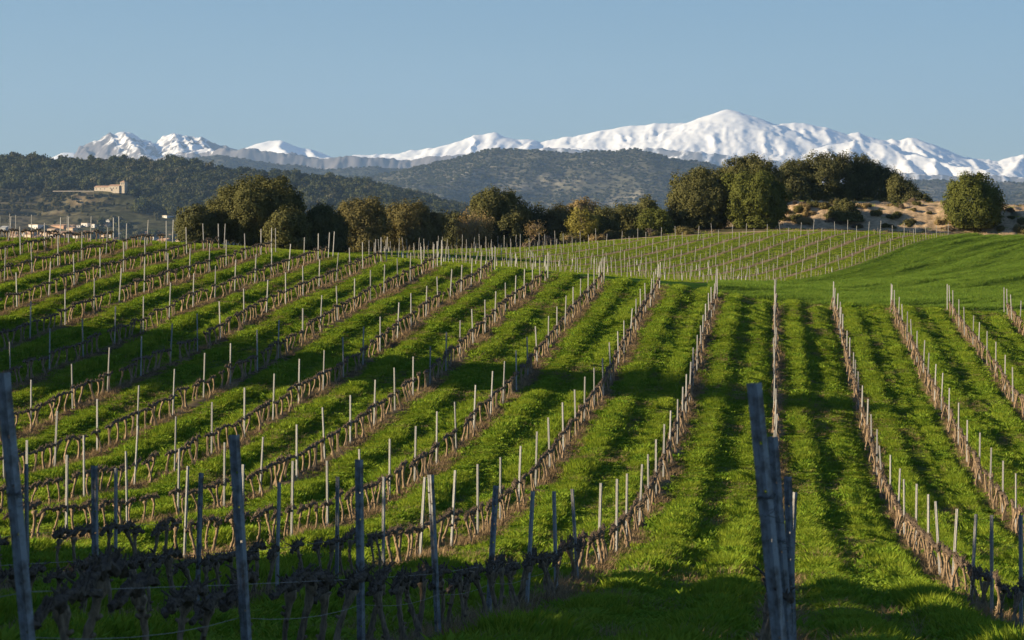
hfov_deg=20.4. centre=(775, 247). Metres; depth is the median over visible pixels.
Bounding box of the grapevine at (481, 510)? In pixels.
[478,500,484,532]
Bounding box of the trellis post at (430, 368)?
[429,346,430,384]
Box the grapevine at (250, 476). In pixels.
[245,471,255,497]
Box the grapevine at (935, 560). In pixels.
[925,532,936,566]
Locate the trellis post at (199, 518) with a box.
[196,473,203,600]
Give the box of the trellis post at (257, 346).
[256,330,257,370]
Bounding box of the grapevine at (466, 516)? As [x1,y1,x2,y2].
[460,511,471,542]
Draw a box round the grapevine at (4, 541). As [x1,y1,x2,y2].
[0,536,9,584]
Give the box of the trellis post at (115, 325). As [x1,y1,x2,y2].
[114,306,115,342]
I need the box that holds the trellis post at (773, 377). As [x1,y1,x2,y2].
[773,361,774,393]
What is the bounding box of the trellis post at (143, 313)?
[143,296,143,331]
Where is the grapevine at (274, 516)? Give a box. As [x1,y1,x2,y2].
[270,508,282,540]
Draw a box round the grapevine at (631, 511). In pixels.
[628,508,633,535]
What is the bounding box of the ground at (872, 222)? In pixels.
[0,200,1023,639]
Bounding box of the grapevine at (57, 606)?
[33,571,103,639]
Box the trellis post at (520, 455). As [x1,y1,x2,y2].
[518,446,521,503]
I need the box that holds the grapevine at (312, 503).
[304,500,315,528]
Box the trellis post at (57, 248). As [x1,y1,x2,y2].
[57,236,58,265]
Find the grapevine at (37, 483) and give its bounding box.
[30,479,42,502]
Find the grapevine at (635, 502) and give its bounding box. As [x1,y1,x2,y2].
[633,497,638,530]
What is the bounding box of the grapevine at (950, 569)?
[944,547,951,576]
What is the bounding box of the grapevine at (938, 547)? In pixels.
[936,540,942,574]
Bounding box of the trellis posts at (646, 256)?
[374,222,948,280]
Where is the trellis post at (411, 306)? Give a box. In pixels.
[410,293,411,325]
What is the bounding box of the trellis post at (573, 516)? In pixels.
[570,489,578,578]
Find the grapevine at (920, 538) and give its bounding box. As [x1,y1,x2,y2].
[917,527,925,555]
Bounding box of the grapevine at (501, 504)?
[498,494,503,522]
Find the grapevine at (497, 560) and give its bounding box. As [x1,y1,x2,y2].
[489,555,504,610]
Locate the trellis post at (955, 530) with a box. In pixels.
[951,509,958,584]
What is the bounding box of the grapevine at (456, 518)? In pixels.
[449,515,460,543]
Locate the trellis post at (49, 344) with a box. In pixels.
[49,328,50,368]
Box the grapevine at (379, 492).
[376,475,385,504]
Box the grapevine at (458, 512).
[450,508,463,537]
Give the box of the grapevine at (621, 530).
[619,509,628,538]
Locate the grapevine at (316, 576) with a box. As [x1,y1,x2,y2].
[292,563,335,639]
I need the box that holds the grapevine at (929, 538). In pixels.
[926,532,934,568]
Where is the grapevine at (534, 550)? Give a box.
[524,545,537,594]
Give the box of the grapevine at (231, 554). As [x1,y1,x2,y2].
[219,546,237,602]
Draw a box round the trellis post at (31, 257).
[30,243,32,271]
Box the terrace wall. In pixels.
[53,191,93,191]
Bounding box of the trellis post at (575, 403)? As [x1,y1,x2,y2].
[574,390,575,433]
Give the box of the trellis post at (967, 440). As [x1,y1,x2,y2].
[966,420,967,461]
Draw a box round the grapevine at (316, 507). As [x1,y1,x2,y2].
[313,502,318,527]
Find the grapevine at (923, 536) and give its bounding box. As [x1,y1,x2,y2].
[921,529,926,560]
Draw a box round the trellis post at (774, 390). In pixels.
[773,374,775,406]
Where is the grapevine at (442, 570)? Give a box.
[427,561,450,633]
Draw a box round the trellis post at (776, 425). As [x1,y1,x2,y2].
[775,414,777,436]
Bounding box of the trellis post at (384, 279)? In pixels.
[383,264,384,292]
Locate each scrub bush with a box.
[497,243,518,247]
[527,239,539,246]
[538,235,559,245]
[558,231,583,242]
[564,234,579,243]
[575,232,598,241]
[587,234,605,241]
[602,229,619,238]
[623,228,640,237]
[626,231,638,237]
[629,229,647,236]
[646,228,657,235]
[651,230,662,235]
[674,226,694,234]
[683,230,693,234]
[789,212,803,222]
[794,205,803,211]
[795,203,810,211]
[795,217,807,224]
[801,211,816,216]
[801,217,814,225]
[807,200,819,206]
[818,201,832,208]
[824,218,837,222]
[831,217,848,223]
[857,203,868,208]
[862,197,873,201]
[870,209,882,216]
[881,223,890,227]
[886,214,896,219]
[891,199,900,203]
[893,211,901,218]
[903,218,916,225]
[907,197,916,202]
[911,201,921,205]
[934,219,946,224]
[939,225,954,231]
[1005,207,1015,211]
[1012,224,1023,234]
[1016,217,1023,224]
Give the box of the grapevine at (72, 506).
[62,502,81,536]
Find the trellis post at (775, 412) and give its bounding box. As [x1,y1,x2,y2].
[774,400,776,424]
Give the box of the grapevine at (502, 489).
[498,484,505,517]
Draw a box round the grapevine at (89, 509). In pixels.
[81,498,90,522]
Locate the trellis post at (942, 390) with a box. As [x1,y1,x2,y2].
[941,373,943,408]
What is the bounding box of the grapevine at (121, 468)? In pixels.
[118,462,124,487]
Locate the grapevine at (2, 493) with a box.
[0,483,5,508]
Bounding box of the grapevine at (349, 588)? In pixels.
[334,564,373,639]
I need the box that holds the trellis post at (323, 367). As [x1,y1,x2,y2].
[323,350,324,390]
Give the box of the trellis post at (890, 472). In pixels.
[889,455,890,484]
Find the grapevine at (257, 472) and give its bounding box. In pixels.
[254,468,263,496]
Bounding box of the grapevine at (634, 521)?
[629,505,635,532]
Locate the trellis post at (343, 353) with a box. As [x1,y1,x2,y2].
[342,337,343,376]
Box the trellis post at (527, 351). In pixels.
[526,337,528,375]
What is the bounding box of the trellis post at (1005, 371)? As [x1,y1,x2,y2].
[1004,355,1005,389]
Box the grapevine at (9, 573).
[0,563,28,590]
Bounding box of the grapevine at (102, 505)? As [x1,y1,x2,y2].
[98,498,107,525]
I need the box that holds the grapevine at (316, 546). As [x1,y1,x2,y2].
[307,536,323,570]
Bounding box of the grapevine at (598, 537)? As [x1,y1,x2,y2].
[594,527,603,565]
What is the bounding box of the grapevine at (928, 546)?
[927,539,930,565]
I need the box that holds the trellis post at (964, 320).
[963,307,964,335]
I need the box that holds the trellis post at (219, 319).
[219,301,220,338]
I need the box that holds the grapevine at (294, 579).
[268,562,313,639]
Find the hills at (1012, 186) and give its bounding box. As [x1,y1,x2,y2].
[912,180,1023,204]
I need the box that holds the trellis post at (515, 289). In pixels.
[514,275,516,304]
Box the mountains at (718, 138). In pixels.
[352,110,1023,182]
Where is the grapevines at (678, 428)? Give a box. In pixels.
[0,228,1023,538]
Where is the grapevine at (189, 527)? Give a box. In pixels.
[184,518,195,557]
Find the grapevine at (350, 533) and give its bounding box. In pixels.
[345,525,355,571]
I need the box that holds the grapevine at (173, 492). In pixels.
[168,485,180,514]
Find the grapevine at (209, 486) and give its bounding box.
[204,481,215,508]
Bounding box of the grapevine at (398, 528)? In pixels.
[390,523,402,563]
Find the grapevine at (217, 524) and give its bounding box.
[212,516,222,549]
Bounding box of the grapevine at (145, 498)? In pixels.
[138,492,150,520]
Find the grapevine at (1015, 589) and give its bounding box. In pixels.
[1011,584,1018,622]
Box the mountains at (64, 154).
[52,153,74,158]
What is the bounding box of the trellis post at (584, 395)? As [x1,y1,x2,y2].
[583,377,585,420]
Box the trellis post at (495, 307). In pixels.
[494,291,496,321]
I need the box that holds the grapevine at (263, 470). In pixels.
[262,465,268,484]
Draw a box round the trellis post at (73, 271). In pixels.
[73,254,74,286]
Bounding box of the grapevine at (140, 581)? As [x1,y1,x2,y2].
[107,562,160,639]
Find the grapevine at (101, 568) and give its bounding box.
[62,544,129,639]
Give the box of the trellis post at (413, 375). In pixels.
[412,357,413,395]
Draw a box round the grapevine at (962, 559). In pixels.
[959,554,968,591]
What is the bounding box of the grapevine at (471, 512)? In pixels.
[465,508,476,539]
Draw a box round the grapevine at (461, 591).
[450,566,468,628]
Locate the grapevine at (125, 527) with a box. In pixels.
[118,520,138,559]
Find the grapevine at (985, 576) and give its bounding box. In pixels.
[980,570,991,610]
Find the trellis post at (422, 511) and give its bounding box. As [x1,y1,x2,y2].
[419,477,425,555]
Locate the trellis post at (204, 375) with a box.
[203,353,205,396]
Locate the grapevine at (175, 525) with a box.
[169,516,182,558]
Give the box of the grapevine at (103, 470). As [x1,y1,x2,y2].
[99,464,108,492]
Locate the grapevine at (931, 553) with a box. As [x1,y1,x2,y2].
[928,537,936,571]
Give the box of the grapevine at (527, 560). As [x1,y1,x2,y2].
[517,551,535,602]
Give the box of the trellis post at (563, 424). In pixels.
[562,402,563,449]
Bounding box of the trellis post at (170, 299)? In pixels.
[169,283,170,316]
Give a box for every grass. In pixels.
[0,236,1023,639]
[123,230,946,282]
[561,199,1023,243]
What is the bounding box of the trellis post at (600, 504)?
[597,483,602,561]
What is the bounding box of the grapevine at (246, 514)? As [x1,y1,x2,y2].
[240,510,250,542]
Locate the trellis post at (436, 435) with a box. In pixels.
[436,411,437,464]
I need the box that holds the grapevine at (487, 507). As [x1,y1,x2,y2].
[485,501,491,528]
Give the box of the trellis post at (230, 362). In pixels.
[230,343,230,383]
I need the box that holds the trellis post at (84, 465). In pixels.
[83,435,84,496]
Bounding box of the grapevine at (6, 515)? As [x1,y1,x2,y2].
[2,510,8,519]
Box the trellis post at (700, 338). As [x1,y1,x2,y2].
[700,325,701,350]
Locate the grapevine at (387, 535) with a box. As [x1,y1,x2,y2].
[380,526,395,561]
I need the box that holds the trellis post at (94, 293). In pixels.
[94,278,94,309]
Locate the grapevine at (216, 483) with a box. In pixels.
[212,477,224,506]
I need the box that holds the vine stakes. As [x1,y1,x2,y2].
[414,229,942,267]
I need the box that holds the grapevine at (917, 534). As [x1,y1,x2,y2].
[913,529,920,553]
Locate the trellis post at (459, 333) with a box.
[459,320,460,352]
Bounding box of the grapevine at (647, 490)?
[645,486,651,512]
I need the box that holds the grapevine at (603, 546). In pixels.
[596,531,605,563]
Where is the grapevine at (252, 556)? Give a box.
[247,548,259,569]
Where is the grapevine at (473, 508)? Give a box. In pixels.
[471,506,477,529]
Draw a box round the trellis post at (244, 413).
[243,388,244,436]
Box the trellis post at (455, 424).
[454,402,456,448]
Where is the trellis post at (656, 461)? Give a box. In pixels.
[655,439,656,494]
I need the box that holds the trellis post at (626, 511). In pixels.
[625,473,627,537]
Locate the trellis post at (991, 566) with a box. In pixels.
[990,515,993,613]
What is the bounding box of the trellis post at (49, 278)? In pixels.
[48,261,50,294]
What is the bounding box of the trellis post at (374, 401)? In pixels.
[373,380,375,424]
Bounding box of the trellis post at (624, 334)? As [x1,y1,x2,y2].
[623,321,624,354]
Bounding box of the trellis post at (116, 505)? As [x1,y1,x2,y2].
[114,468,117,549]
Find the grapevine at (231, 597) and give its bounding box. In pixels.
[218,564,259,625]
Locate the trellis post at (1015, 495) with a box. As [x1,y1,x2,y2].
[1015,473,1016,526]
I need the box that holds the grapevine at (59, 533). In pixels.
[51,524,69,568]
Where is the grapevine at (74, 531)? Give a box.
[62,523,84,574]
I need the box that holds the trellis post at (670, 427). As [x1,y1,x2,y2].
[669,411,671,453]
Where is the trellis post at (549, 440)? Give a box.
[547,417,550,469]
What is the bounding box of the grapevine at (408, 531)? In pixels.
[404,525,413,560]
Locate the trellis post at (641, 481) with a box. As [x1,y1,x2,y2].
[638,464,642,524]
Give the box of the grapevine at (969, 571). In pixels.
[963,561,978,602]
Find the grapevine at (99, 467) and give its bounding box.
[98,464,103,488]
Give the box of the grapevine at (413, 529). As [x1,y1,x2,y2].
[408,522,417,558]
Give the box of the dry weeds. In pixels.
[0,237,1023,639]
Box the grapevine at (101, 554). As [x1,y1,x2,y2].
[89,545,124,615]
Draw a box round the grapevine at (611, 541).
[609,519,614,552]
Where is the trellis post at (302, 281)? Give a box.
[302,266,303,294]
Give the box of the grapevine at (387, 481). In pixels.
[384,473,392,500]
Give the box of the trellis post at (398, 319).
[397,302,399,337]
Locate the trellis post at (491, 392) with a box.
[490,371,493,412]
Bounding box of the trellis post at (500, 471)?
[499,457,501,519]
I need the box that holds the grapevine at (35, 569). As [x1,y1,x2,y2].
[29,559,50,590]
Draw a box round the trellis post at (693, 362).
[692,348,693,379]
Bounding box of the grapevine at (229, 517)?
[224,509,234,549]
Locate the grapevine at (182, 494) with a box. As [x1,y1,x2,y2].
[180,488,185,513]
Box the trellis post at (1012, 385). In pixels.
[1012,367,1013,401]
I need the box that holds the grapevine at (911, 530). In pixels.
[908,519,913,547]
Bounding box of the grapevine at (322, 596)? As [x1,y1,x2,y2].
[313,569,340,639]
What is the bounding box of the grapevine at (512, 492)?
[507,489,513,510]
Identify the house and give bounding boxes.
[0,226,11,230]
[24,232,35,237]
[28,224,43,228]
[50,224,66,228]
[66,227,77,230]
[81,223,90,226]
[162,215,173,217]
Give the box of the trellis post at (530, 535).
[525,491,534,604]
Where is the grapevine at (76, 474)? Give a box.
[70,470,80,498]
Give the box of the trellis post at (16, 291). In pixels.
[16,273,17,306]
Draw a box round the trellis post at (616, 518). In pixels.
[615,479,618,552]
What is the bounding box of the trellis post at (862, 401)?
[861,385,862,425]
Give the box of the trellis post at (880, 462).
[879,446,882,485]
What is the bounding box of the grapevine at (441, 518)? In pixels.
[436,511,449,547]
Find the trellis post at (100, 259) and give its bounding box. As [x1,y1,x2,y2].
[99,248,100,276]
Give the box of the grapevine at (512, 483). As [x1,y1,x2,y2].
[511,477,518,505]
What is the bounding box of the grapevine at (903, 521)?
[901,514,907,537]
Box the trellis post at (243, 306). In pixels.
[243,289,244,323]
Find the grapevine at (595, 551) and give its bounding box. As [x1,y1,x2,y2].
[589,531,598,569]
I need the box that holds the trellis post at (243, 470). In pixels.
[241,464,244,542]
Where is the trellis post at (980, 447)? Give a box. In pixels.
[979,433,980,478]
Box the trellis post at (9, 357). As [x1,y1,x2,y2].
[9,342,10,374]
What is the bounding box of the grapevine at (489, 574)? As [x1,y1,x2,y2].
[484,555,498,613]
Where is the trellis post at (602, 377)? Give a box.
[602,358,603,396]
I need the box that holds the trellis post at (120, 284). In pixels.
[119,268,121,301]
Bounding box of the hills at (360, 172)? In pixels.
[185,155,402,176]
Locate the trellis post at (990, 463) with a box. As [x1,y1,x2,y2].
[990,448,991,489]
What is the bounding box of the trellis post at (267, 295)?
[266,280,268,311]
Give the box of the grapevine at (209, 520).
[203,514,218,552]
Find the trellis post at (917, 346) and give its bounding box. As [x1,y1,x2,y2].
[916,331,917,361]
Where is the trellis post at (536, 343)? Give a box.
[535,326,537,360]
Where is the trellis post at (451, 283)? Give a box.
[450,269,451,296]
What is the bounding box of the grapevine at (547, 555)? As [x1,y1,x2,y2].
[538,550,554,594]
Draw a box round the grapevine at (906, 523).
[904,516,908,540]
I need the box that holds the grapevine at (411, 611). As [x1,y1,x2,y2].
[403,568,422,639]
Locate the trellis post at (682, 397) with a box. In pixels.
[682,387,683,410]
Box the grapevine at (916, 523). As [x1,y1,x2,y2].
[913,518,917,548]
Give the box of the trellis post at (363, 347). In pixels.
[362,327,363,364]
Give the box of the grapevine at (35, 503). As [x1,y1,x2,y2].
[29,498,41,537]
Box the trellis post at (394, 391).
[393,368,395,409]
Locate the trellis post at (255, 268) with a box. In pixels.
[254,254,256,283]
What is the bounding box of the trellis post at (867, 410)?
[867,399,868,425]
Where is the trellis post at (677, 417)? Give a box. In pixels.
[677,399,678,443]
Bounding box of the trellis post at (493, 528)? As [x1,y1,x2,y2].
[486,485,498,610]
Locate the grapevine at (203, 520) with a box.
[194,515,206,553]
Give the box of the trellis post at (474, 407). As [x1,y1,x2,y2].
[473,385,475,429]
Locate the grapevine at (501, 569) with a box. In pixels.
[498,551,505,608]
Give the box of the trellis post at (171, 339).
[170,323,172,357]
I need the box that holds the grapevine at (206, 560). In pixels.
[196,550,215,596]
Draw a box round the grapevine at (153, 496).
[148,491,159,520]
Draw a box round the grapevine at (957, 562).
[949,551,960,591]
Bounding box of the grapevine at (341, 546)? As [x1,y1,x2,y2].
[339,534,346,575]
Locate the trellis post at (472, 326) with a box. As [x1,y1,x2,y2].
[471,309,473,343]
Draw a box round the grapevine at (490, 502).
[484,499,491,526]
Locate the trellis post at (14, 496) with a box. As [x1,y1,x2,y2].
[0,372,35,639]
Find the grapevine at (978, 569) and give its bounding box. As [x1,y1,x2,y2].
[974,563,982,597]
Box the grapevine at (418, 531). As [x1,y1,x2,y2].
[414,523,423,558]
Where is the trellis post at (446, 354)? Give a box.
[445,332,446,370]
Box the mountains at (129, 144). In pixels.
[73,131,455,168]
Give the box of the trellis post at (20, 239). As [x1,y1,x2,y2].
[19,227,20,253]
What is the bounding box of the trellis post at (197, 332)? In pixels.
[197,314,197,350]
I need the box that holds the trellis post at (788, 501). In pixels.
[784,476,796,639]
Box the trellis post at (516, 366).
[515,350,516,389]
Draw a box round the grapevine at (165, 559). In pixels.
[151,543,182,611]
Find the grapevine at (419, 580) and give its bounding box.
[410,558,433,635]
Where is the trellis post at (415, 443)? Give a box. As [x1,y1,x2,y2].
[414,426,416,481]
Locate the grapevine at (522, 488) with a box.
[520,477,525,504]
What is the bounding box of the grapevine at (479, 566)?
[465,560,487,617]
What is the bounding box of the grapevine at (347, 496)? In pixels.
[343,490,352,520]
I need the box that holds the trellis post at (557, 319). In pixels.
[556,307,557,335]
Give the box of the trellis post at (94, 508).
[91,466,98,556]
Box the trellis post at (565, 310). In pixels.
[564,296,566,327]
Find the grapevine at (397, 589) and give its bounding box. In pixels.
[385,565,409,639]
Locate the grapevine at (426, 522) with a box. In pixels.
[424,520,436,551]
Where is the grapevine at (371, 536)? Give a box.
[365,532,375,567]
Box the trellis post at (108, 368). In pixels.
[107,347,109,389]
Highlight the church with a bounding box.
[94,181,126,192]
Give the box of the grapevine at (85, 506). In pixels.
[79,500,90,536]
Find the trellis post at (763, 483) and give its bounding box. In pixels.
[747,382,786,639]
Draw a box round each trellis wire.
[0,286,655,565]
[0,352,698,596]
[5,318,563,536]
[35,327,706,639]
[776,359,781,639]
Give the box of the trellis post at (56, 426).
[54,411,57,466]
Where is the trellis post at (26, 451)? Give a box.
[26,440,27,463]
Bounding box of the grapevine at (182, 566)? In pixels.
[172,553,197,600]
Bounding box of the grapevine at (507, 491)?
[503,487,512,512]
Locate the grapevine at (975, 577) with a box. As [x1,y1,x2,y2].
[969,565,978,604]
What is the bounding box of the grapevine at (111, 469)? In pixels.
[106,466,117,490]
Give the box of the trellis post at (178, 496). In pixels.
[177,449,179,510]
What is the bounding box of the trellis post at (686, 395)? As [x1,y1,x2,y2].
[685,374,686,413]
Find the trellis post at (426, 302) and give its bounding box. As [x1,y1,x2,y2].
[425,286,426,316]
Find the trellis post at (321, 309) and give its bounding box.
[320,295,322,329]
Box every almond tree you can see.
[453,205,496,247]
[523,219,546,241]
[564,205,602,240]
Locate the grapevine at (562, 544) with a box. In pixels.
[557,535,567,582]
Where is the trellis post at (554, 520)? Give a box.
[552,491,557,587]
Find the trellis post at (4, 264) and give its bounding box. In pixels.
[4,248,5,280]
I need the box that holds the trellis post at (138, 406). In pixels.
[136,385,139,432]
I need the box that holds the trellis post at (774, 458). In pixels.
[768,436,793,639]
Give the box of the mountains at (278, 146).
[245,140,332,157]
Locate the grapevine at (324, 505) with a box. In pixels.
[319,500,329,526]
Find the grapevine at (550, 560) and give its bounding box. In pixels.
[543,551,554,591]
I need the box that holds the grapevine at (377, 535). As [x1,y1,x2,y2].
[372,531,383,566]
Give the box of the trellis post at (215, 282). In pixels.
[214,266,215,297]
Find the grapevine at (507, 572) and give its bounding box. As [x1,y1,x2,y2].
[504,556,519,609]
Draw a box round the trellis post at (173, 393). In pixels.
[172,369,174,414]
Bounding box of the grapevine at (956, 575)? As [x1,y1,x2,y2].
[952,550,961,588]
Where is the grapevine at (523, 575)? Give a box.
[520,551,534,599]
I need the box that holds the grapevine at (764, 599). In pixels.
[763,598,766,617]
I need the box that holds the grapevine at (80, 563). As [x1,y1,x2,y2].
[66,550,98,614]
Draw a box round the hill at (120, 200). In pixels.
[0,166,478,247]
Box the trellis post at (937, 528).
[934,501,941,575]
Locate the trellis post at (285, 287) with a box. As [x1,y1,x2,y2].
[285,272,285,302]
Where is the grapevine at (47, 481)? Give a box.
[41,477,52,503]
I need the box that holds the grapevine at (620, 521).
[612,516,623,544]
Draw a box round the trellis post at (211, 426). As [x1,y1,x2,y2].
[211,402,212,452]
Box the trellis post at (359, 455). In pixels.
[358,449,360,493]
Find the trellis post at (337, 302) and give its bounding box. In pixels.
[336,286,337,319]
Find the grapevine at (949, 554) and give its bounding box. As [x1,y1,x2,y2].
[945,545,952,583]
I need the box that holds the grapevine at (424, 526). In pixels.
[417,523,425,553]
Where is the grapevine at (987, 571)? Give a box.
[980,568,989,603]
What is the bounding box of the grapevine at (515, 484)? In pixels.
[512,478,519,509]
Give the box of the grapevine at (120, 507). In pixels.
[118,499,124,521]
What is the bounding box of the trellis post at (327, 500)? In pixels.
[326,461,328,526]
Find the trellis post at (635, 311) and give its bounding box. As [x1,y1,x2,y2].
[635,299,636,329]
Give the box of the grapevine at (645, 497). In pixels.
[638,493,648,518]
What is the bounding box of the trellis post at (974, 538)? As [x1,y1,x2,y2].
[970,514,977,594]
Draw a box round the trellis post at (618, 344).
[617,331,618,361]
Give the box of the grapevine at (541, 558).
[535,548,550,596]
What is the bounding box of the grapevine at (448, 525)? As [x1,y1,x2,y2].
[441,507,452,546]
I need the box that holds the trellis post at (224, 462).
[223,442,225,505]
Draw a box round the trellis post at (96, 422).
[96,399,97,449]
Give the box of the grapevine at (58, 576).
[43,563,75,621]
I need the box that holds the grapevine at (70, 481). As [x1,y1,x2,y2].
[63,478,73,501]
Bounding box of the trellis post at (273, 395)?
[272,374,274,419]
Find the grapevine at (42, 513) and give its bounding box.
[36,503,51,537]
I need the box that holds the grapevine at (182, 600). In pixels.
[160,574,216,639]
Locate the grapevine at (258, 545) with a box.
[246,537,265,593]
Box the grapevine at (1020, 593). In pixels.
[1012,576,1023,628]
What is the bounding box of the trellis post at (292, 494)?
[290,461,293,534]
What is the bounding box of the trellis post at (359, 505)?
[355,459,364,639]
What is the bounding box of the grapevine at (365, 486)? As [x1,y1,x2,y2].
[363,482,371,511]
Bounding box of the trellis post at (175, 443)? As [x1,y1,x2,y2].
[174,416,176,470]
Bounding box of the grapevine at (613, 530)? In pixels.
[608,525,619,554]
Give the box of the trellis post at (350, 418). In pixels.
[349,395,350,443]
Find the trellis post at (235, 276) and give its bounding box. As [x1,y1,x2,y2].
[234,260,235,290]
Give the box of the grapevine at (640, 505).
[637,499,643,526]
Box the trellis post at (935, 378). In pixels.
[934,364,936,398]
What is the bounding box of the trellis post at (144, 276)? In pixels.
[144,261,144,291]
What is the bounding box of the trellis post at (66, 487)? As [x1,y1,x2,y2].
[65,455,68,533]
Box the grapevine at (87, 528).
[79,522,99,539]
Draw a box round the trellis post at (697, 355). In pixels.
[696,335,697,370]
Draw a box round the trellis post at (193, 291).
[192,273,194,306]
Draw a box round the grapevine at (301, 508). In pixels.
[296,502,308,531]
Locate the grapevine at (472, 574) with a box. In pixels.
[461,565,481,621]
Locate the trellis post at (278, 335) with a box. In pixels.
[278,320,279,357]
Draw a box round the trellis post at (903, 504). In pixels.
[903,479,904,535]
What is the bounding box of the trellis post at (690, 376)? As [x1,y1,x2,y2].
[689,362,691,401]
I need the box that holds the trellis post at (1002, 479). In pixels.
[1002,461,1003,510]
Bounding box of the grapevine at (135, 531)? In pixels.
[129,523,144,552]
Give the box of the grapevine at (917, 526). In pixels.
[914,523,923,549]
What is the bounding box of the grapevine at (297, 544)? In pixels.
[284,536,305,569]
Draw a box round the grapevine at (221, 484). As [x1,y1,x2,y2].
[220,476,229,505]
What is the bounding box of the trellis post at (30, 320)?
[29,301,31,338]
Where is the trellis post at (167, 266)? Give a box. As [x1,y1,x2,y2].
[167,253,168,284]
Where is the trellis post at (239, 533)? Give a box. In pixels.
[229,435,251,639]
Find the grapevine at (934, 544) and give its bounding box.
[931,541,943,568]
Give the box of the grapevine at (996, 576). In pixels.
[992,569,1003,615]
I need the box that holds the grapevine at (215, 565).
[208,550,227,599]
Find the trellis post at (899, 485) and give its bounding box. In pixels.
[898,468,900,502]
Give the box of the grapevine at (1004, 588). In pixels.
[996,580,1012,620]
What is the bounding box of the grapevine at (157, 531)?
[151,524,165,562]
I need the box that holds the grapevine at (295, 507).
[286,504,296,535]
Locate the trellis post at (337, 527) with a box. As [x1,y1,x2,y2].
[335,476,338,577]
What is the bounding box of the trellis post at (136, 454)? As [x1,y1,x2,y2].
[134,426,138,484]
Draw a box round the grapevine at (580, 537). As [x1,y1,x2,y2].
[574,532,582,561]
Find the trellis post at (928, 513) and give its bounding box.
[927,494,929,533]
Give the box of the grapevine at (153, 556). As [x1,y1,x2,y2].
[129,547,158,612]
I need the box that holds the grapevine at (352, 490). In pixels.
[350,487,354,514]
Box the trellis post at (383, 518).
[382,476,384,564]
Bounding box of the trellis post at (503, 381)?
[502,361,504,402]
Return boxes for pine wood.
[0,151,477,246]
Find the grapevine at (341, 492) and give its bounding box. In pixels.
[334,489,344,523]
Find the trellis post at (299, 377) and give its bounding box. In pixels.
[298,359,299,401]
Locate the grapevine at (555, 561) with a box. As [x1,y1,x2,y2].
[551,549,559,588]
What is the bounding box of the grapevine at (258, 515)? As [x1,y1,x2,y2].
[250,507,263,541]
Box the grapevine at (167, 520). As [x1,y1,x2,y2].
[156,513,175,553]
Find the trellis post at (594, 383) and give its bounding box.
[593,368,594,405]
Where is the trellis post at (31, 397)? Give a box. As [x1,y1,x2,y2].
[30,380,31,425]
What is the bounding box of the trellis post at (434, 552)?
[427,474,440,634]
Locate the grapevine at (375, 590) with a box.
[365,566,390,639]
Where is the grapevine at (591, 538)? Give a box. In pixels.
[585,532,599,567]
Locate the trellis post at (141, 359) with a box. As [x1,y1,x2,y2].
[140,336,141,375]
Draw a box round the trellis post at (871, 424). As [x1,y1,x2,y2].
[870,414,871,455]
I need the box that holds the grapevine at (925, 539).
[924,534,929,561]
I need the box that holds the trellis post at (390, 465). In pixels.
[389,439,390,498]
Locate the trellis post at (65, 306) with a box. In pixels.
[64,289,65,324]
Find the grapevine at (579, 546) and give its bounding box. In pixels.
[571,539,582,577]
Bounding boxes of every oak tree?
[172,203,227,243]
[205,173,308,246]
[259,203,313,249]
[305,200,353,251]
[333,195,393,252]
[380,197,449,250]
[439,207,482,248]
[466,185,533,247]
[526,202,555,240]
[543,201,579,242]
[567,196,601,228]
[591,204,626,236]
[612,194,657,234]
[633,204,676,233]
[664,164,731,228]
[713,151,789,195]
[718,166,792,228]
[776,160,810,200]
[778,155,821,200]
[801,149,866,200]
[824,198,865,221]
[843,152,918,199]
[885,171,921,201]
[900,190,932,202]
[940,171,1008,229]
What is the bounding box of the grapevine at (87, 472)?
[82,467,90,494]
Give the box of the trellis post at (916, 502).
[915,484,917,544]
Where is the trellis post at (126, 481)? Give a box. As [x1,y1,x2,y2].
[125,451,127,521]
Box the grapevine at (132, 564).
[126,549,147,612]
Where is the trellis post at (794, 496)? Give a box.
[789,492,796,612]
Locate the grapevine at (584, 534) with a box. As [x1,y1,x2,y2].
[578,528,588,562]
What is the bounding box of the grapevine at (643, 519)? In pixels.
[636,491,644,521]
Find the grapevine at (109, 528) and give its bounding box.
[99,519,118,548]
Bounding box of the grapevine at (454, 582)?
[445,570,467,628]
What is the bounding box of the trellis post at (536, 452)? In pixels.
[535,431,537,486]
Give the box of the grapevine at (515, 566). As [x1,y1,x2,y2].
[506,560,520,608]
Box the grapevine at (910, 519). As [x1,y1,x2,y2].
[905,515,913,542]
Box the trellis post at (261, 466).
[259,437,263,492]
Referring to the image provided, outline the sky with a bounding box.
[0,0,1023,160]
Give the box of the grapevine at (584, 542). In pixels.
[578,536,586,574]
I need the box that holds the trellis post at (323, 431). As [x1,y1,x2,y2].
[322,407,325,458]
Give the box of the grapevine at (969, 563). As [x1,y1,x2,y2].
[964,560,973,597]
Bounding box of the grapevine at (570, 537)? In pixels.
[567,533,576,580]
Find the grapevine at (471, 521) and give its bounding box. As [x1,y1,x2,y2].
[469,506,477,534]
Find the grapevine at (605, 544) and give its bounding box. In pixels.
[601,525,607,560]
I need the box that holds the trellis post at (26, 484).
[24,464,28,562]
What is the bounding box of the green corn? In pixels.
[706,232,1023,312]
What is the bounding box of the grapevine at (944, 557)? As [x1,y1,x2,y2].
[939,541,949,579]
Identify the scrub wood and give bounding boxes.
[180,154,404,176]
[344,147,721,212]
[909,179,1023,204]
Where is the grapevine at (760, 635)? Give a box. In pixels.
[754,565,774,639]
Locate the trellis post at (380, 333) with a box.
[380,317,380,350]
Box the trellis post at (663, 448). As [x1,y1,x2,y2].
[662,424,664,476]
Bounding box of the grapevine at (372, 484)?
[368,480,376,510]
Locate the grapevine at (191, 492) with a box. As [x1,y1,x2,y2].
[188,488,197,510]
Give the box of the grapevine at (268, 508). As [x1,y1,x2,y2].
[260,502,274,542]
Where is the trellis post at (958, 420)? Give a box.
[958,403,959,443]

